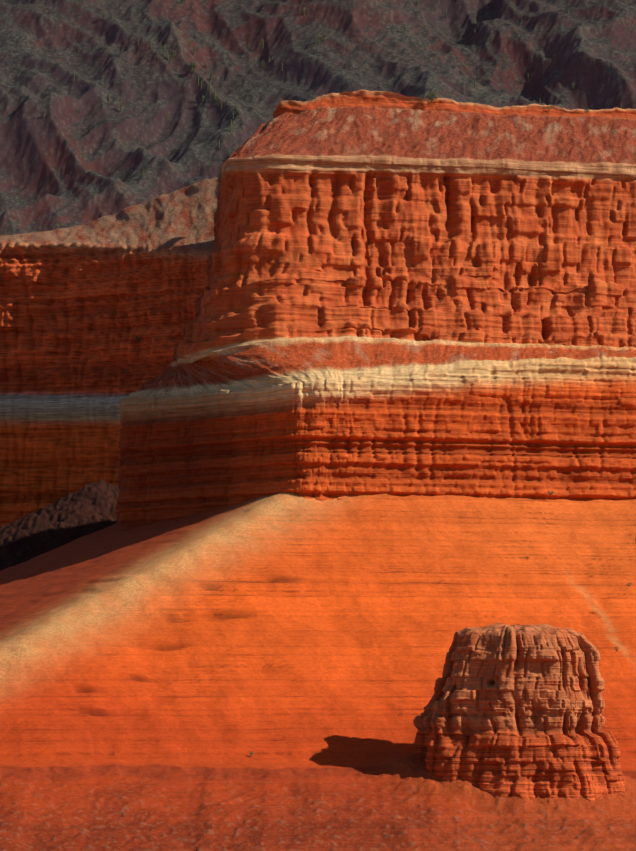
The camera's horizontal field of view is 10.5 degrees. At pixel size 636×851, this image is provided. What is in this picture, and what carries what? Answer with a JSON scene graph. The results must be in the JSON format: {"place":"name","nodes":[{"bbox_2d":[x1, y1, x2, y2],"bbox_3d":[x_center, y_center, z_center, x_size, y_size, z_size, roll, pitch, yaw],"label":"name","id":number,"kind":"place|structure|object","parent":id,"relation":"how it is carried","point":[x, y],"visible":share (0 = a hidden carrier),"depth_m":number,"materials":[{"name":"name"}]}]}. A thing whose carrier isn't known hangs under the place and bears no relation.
{"place":"outdoors","nodes":[
{"label":"outdoors","id":0,"kind":"place"},
{"bbox_2d":[0,479,635,850],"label":"ground","id":1,"kind":"structure","parent":0,"point":[161,681],"depth_m":820.12,"materials":[{"name":"orange sand"}]},
{"bbox_2d":[0,177,217,525],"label":"rock cliff","id":2,"kind":"structure","parent":1,"relation":"on","point":[82,307],"depth_m":1131.95,"materials":[{"name":"stone"}]},
{"bbox_2d":[114,89,635,530],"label":"mesa","id":3,"kind":"structure","parent":1,"relation":"on","point":[329,347],"depth_m":942.11,"materials":[{"name":"stone"}]},
{"bbox_2d":[123,90,635,756],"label":"scrub bushes","id":4,"kind":"object","parent":1,"relation":"on","point":[429,94],"visible":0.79,"depth_m":1008.23,"materials":[{"name":"green plant"}]},
{"bbox_2d":[413,623,625,801],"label":"rock formation","id":5,"kind":"object","parent":1,"relation":"on","point":[515,710],"visible":0.83,"depth_m":774.09,"materials":[{"name":"orange stone"}]},
{"bbox_2d":[0,0,635,234],"bbox_3d":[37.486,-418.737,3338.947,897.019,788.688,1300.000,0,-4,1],"label":"mountain","id":6,"kind":"structure","parent":0,"point":[64,163],"depth_m":3089.53,"materials":[{"name":"stone"}]},
{"bbox_2d":[43,0,621,177],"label":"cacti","id":7,"kind":"object","parent":6,"relation":"on","point":[217,99],"visible":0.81,"depth_m":3090.85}
]}

